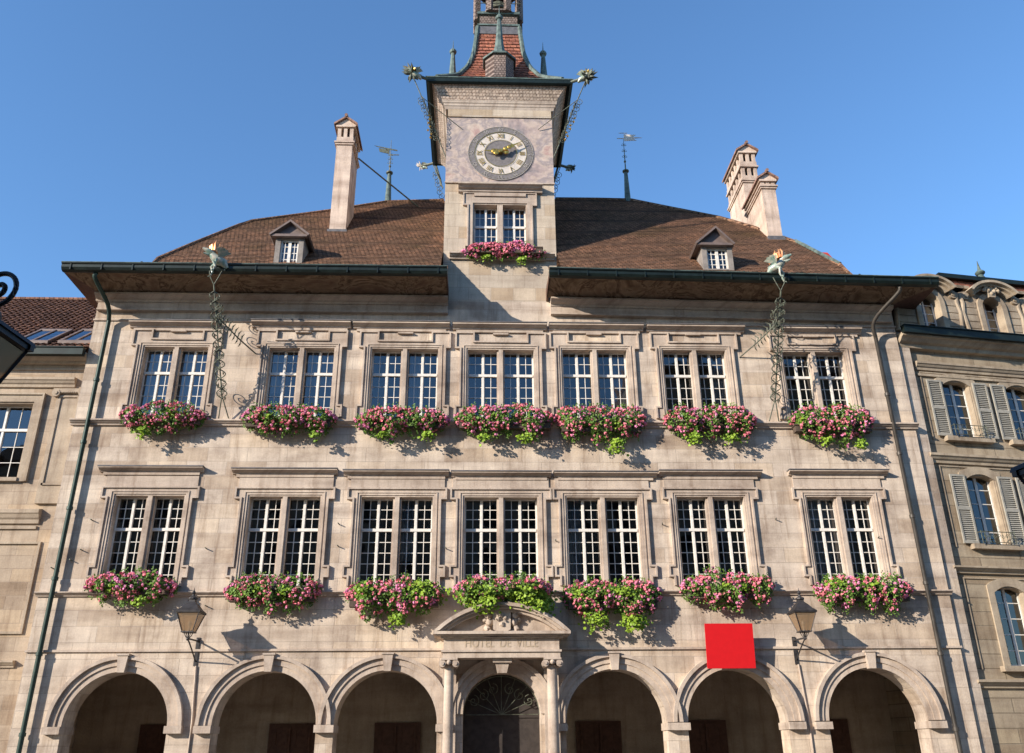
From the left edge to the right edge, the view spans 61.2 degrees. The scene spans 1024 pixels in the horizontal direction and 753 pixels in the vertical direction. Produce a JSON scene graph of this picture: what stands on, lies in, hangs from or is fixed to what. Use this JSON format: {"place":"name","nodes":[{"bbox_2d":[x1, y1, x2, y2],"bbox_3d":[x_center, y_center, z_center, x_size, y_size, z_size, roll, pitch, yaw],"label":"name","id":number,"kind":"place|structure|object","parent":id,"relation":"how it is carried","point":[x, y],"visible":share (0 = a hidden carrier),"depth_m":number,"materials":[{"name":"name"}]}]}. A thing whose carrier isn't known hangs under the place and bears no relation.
{"place":"outdoors","nodes":[
{"label":"outdoors","id":0,"kind":"place"},
{"bbox_2d":[0,271,35,383],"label":"street lantern","id":1,"kind":"object","parent":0,"point":[16,347],"visible":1,"depth_m":4.18,"materials":[{"name":"black metal"}]},
{"bbox_2d":[0,297,96,752],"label":"stone building","id":2,"kind":"structure","parent":0,"point":[40,386],"depth_m":27.84,"materials":[{"name":"white stone"}]},
{"bbox_2d":[0,392,46,481],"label":"window","id":3,"kind":"structure","parent":2,"relation":"in","point":[36,401],"depth_m":28.12,"materials":[{"name":"white paint"}]},
{"bbox_2d":[6,0,981,752],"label":"town hall","id":4,"kind":"structure","parent":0,"point":[344,310],"depth_m":28.34,"materials":[{"name":"stone"}]},
{"bbox_2d":[83,566,178,607],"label":"flower box","id":5,"kind":"object","parent":4,"relation":"attached to","point":[104,588],"visible":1,"depth_m":25.33,"materials":[{"name":"green plant"}]},
{"bbox_2d":[85,465,205,586],"bbox_3d":[-11.294,4.661,26.666,3.258,3.811,0.765,0,-23,-2],"label":"window","id":6,"kind":"structure","parent":4,"relation":"in","point":[151,489],"depth_m":26.88,"materials":[{"name":"stone"}]},
{"bbox_2d":[137,724,166,752],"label":"inner door","id":7,"kind":"structure","parent":4,"relation":"in","point":[151,739],"depth_m":27.94,"materials":[{"name":"brown wood"}]},
{"bbox_2d":[118,398,208,439],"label":"flower box","id":8,"kind":"object","parent":4,"relation":"attached to","point":[136,419],"visible":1,"depth_m":27.45,"materials":[{"name":"green plant"}]},
{"bbox_2d":[120,319,223,416],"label":"window","id":9,"kind":"structure","parent":4,"relation":"in","point":[179,369],"depth_m":28.95,"materials":[{"name":"stone"}]},
{"bbox_2d":[176,588,206,752],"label":"wall lantern","id":10,"kind":"object","parent":4,"relation":"attached to","point":[191,613],"depth_m":24.45,"materials":[{"name":"metal"}]},
{"bbox_2d":[202,240,255,418],"bbox_3d":[-9.359,-1.547,28.229,0.900,5.627,2.451,-8,-24,17],"label":"dragon gargoyle","id":11,"kind":"object","parent":4,"relation":"on","point":[213,251],"visible":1,"depth_m":28.06,"materials":[{"name":"metal"}]},
{"bbox_2d":[223,569,323,615],"bbox_3d":[-7.074,6.341,25.519,2.918,1.348,0.824,0,-23,-2],"label":"flower box","id":12,"kind":"object","parent":4,"relation":"attached to","point":[252,593],"visible":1,"depth_m":25.42,"materials":[{"name":"green plant"}]},
{"bbox_2d":[225,467,338,589],"bbox_3d":[-7.141,4.719,26.807,3.320,3.746,0.765,0,-23,-2],"label":"window","id":13,"kind":"structure","parent":4,"relation":"in","point":[285,485],"depth_m":27.03,"materials":[{"name":"stone"}]},
{"bbox_2d":[240,401,337,442],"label":"flower box","id":14,"kind":"object","parent":4,"relation":"attached to","point":[308,422],"visible":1,"depth_m":27.57,"materials":[{"name":"green plant"}]},
{"bbox_2d":[267,723,315,752],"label":"inner door","id":15,"kind":"structure","parent":4,"relation":"in","point":[287,737],"depth_m":28.10,"materials":[{"name":"brown wood"}]},
{"bbox_2d":[250,318,351,418],"bbox_3d":[-7.121,-0.167,28.907,3.366,3.532,0.795,0,-23,-2],"label":"window","id":16,"kind":"structure","parent":4,"relation":"in","point":[315,362],"depth_m":29.15,"materials":[{"name":"stone"}]},
{"bbox_2d":[374,140,398,199],"bbox_3d":[-5.651,-9.031,38.645,1.130,3.734,0.323,0,-23,-2],"label":"weathervane","id":17,"kind":"object","parent":4,"relation":"on","point":[389,173],"visible":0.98,"depth_m":38.59,"materials":[{"name":"green metal"}]},
{"bbox_2d":[343,570,447,629],"bbox_3d":[-3.452,6.577,25.537,3.098,1.761,0.868,0,-23,-2],"label":"flower box","id":18,"kind":"object","parent":4,"relation":"attached to","point":[422,595],"visible":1,"depth_m":25.47,"materials":[{"name":"green plant"}]},
{"bbox_2d":[342,469,449,589],"bbox_3d":[-3.650,4.764,26.926,3.352,3.701,0.765,0,-23,-2],"label":"window","id":19,"kind":"structure","parent":4,"relation":"in","point":[404,487],"depth_m":27.15,"materials":[{"name":"stone"}]},
{"bbox_2d":[373,722,420,752],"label":"inner door","id":20,"kind":"structure","parent":4,"relation":"in","point":[388,737],"depth_m":28.22,"materials":[{"name":"brown wood"}]},
{"bbox_2d":[352,320,450,419],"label":"window","id":21,"kind":"structure","parent":4,"relation":"in","point":[412,352],"depth_m":29.25,"materials":[{"name":"stone"}]},
{"bbox_2d":[353,402,450,444],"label":"flower box","id":22,"kind":"object","parent":4,"relation":"attached to","point":[427,425],"visible":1,"depth_m":27.68,"materials":[{"name":"green plant"}]},
{"bbox_2d":[416,162,444,198],"bbox_3d":[-3.483,-8.633,37.886,1.591,2.100,0.556,-14,-27,28],"label":"corner gargoyle","id":23,"kind":"object","parent":4,"relation":"attached to","point":[423,165],"visible":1,"depth_m":37.91,"materials":[{"name":"metal"}]},
{"bbox_2d":[402,62,460,157],"bbox_3d":[-3.032,-10.141,32.739,2.407,3.735,0.712,8,-25,-19],"label":"corner gargoyle","id":24,"kind":"object","parent":4,"relation":"attached to","point":[411,71],"visible":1,"depth_m":32.89,"materials":[{"name":"metal"}]},
{"bbox_2d":[452,321,546,419],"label":"window","id":25,"kind":"structure","parent":4,"relation":"in","point":[465,332],"depth_m":29.37,"materials":[{"name":"stone"}]},
{"bbox_2d":[468,127,532,179],"bbox_3d":[-0.421,-8.428,32.546,2.466,2.466,0.253,0,-23,-2],"label":"tower clock","id":26,"kind":"object","parent":4,"relation":"attached to","point":[501,147],"visible":1,"depth_m":32.57,"materials":[{"name":"white"}]},
{"bbox_2d":[449,470,552,588],"bbox_3d":[-0.338,4.800,27.043,3.206,3.673,0.765,0,-23,-2],"label":"window","id":27,"kind":"structure","parent":4,"relation":"in","point":[499,486],"depth_m":27.29,"materials":[{"name":"stone"}]},
{"bbox_2d":[450,181,554,260],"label":"window","id":28,"kind":"structure","parent":4,"relation":"in","point":[499,198],"depth_m":31.69,"materials":[{"name":"stone"}]},
{"bbox_2d":[461,239,546,264],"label":"flower box","id":29,"kind":"object","parent":4,"relation":"attached to","point":[501,250],"visible":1,"depth_m":30.48,"materials":[{"name":"pink plant"}]},
{"bbox_2d":[447,570,562,619],"bbox_3d":[-0.201,6.345,25.312,3.430,1.454,1.162,0,-23,-2],"label":"flower box","id":30,"kind":"object","parent":4,"relation":"attached to","point":[475,591],"visible":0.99,"depth_m":25.11,"materials":[{"name":"green plant"}]},
{"bbox_2d":[454,400,556,446],"bbox_3d":[-0.214,1.469,27.893,3.348,1.615,0.841,0,-23,-2],"label":"flower box","id":31,"kind":"object","parent":4,"relation":"attached to","point":[494,421],"visible":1,"depth_m":27.81,"materials":[{"name":"green plant"}]},
{"bbox_2d":[554,164,575,198],"bbox_3d":[2.152,-8.603,38.035,1.484,2.070,0.547,14,-27,-29],"label":"corner gargoyle","id":32,"kind":"object","parent":4,"relation":"attached to","point":[569,167],"visible":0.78,"depth_m":38.23,"materials":[{"name":"metal"}]},
{"bbox_2d":[538,68,597,159],"bbox_3d":[2.210,-10.011,33.034,2.436,3.643,0.687,-12,-26,25],"label":"corner gargoyle","id":33,"kind":"object","parent":4,"relation":"attached to","point":[587,76],"visible":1,"depth_m":33.06,"materials":[{"name":"metal"}]},
{"bbox_2d":[548,322,643,420],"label":"window","id":34,"kind":"structure","parent":4,"relation":"in","point":[621,353],"depth_m":29.50,"materials":[{"name":"stone"}]},
{"bbox_2d":[575,721,621,752],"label":"inner door","id":35,"kind":"structure","parent":4,"relation":"in","point":[591,736],"depth_m":28.45,"materials":[{"name":"brown wood"}]},
{"bbox_2d":[555,402,646,456],"bbox_3d":[2.910,1.654,27.960,2.994,1.890,0.799,0,-23,-2],"label":"flower box","id":36,"kind":"object","parent":4,"relation":"attached to","point":[614,427],"visible":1,"depth_m":27.91,"materials":[{"name":"green plant"}]},
{"bbox_2d":[552,470,657,587],"bbox_3d":[2.970,4.822,27.165,3.380,3.673,0.765,0,-23,-2],"label":"window","id":37,"kind":"structure","parent":4,"relation":"in","point":[572,487],"depth_m":27.37,"materials":[{"name":"stone"}]},
{"bbox_2d":[559,574,662,634],"bbox_3d":[2.991,6.751,25.727,3.131,1.763,0.851,0,-23,-2],"label":"flower box","id":38,"kind":"object","parent":4,"relation":"attached to","point":[575,599],"visible":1,"depth_m":25.67,"materials":[{"name":"green plant"}]},
{"bbox_2d":[617,133,639,200],"bbox_3d":[5.552,-9.578,40.091,1.200,4.190,0.323,0,-23,-2],"label":"weathervane","id":39,"kind":"object","parent":4,"relation":"on","point":[627,137],"visible":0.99,"depth_m":39.93,"materials":[{"name":"green metal"}]},
{"bbox_2d":[645,323,745,420],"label":"window","id":40,"kind":"structure","parent":4,"relation":"in","point":[721,365],"depth_m":29.63,"materials":[{"name":"stone"}]},
{"bbox_2d":[688,720,728,752],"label":"inner door","id":41,"kind":"structure","parent":4,"relation":"in","point":[705,736],"depth_m":28.57,"materials":[{"name":"brown wood"}]},
{"bbox_2d":[662,401,757,445],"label":"flower box","id":42,"kind":"object","parent":4,"relation":"attached to","point":[737,424],"visible":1,"depth_m":28.06,"materials":[{"name":"green plant"}]},
{"bbox_2d":[658,469,767,588],"bbox_3d":[6.365,4.825,27.299,3.341,3.719,0.765,0,-23,-2],"label":"window","id":43,"kind":"structure","parent":4,"relation":"in","point":[708,486],"depth_m":27.52,"materials":[{"name":"stone"}]},
{"bbox_2d":[679,564,775,612],"bbox_3d":[6.525,6.364,26.052,2.951,1.456,0.820,0,-23,-2],"label":"flower box","id":44,"kind":"object","parent":4,"relation":"attached to","point":[744,589],"visible":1,"depth_m":25.94,"materials":[{"name":"green plant"}]},
{"bbox_2d":[704,623,755,668],"bbox_3d":[6.366,7.952,25.517,1.418,1.245,0.570,0,-23,-2],"label":"red panel","id":45,"kind":"object","parent":4,"relation":"attached to","point":[729,645],"visible":1,"depth_m":25.32,"materials":[{"name":"paint"}]},
{"bbox_2d":[739,249,791,420],"bbox_3d":[8.637,-1.424,28.888,0.912,5.627,2.473,9,-25,-21],"label":"dragon gargoyle","id":46,"kind":"object","parent":4,"relation":"on","point":[775,261],"visible":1,"depth_m":28.73,"materials":[{"name":"metal"}]},
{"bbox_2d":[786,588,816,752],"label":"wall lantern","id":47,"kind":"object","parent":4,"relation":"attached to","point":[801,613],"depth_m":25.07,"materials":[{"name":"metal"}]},
{"bbox_2d":[768,325,865,421],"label":"window","id":48,"kind":"structure","parent":4,"relation":"in","point":[843,347],"depth_m":29.75,"materials":[{"name":"stone"}]},
{"bbox_2d":[787,400,874,450],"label":"flower box","id":49,"kind":"object","parent":4,"relation":"attached to","point":[803,425],"visible":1,"depth_m":28.19,"materials":[{"name":"green plant"}]},
{"bbox_2d":[829,719,851,752],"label":"inner door","id":50,"kind":"structure","parent":4,"relation":"in","point":[840,736],"depth_m":28.72,"materials":[{"name":"brown wood"}]},
{"bbox_2d":[787,468,900,588],"bbox_3d":[10.531,4.837,27.460,3.275,3.756,0.765,0,-23,-2],"label":"window","id":51,"kind":"structure","parent":4,"relation":"in","point":[814,490],"depth_m":27.63,"materials":[{"name":"stone"}]},
{"bbox_2d":[812,570,913,616],"bbox_3d":[10.681,6.528,26.149,3.081,1.373,0.817,0,-23,-2],"label":"flower box","id":52,"kind":"object","parent":4,"relation":"attached to","point":[834,594],"visible":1,"depth_m":26.04,"materials":[{"name":"green plant"}]},
{"bbox_2d":[0,0,1023,296],"label":"sky","id":53,"kind":"structure","parent":0,"point":[891,132],"materials":[{"name":"blue"}]},
{"bbox_2d":[834,262,1023,752],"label":"mansard building","id":54,"kind":"structure","parent":0,"point":[960,339],"depth_m":29.11,"materials":[{"name":"beige stone"}]},
{"bbox_2d":[926,373,998,443],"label":"window","id":55,"kind":"structure","parent":54,"relation":"in","point":[975,396],"depth_m":29.76,"materials":[{"name":"grey wood"}]},
{"bbox_2d":[949,467,1023,550],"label":"window","id":56,"kind":"structure","parent":54,"relation":"in","point":[1003,503],"depth_m":28.39,"materials":[{"name":"grey wood"}]},
{"bbox_2d":[986,578,1023,671],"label":"window","id":57,"kind":"structure","parent":54,"relation":"in","point":[1015,586],"depth_m":27.13,"materials":[{"name":"beige stone"}]},
{"bbox_2d":[989,378,1023,445],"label":"window","id":58,"kind":"structure","parent":54,"relation":"in","point":[999,395],"depth_m":30.10,"materials":[{"name":"grey wood"}]},
{"bbox_2d":[1015,478,1023,513],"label":"window","id":59,"kind":"structure","parent":54,"relation":"in","point":[1020,487],"depth_m":28.83,"materials":[{"name":"grey wood"}]},
{"bbox_2d":[1010,463,1023,484],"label":"street lantern","id":60,"kind":"object","parent":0,"point":[1017,471],"visible":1,"depth_m":4.19,"materials":[{"name":"black metal"}]}
]}

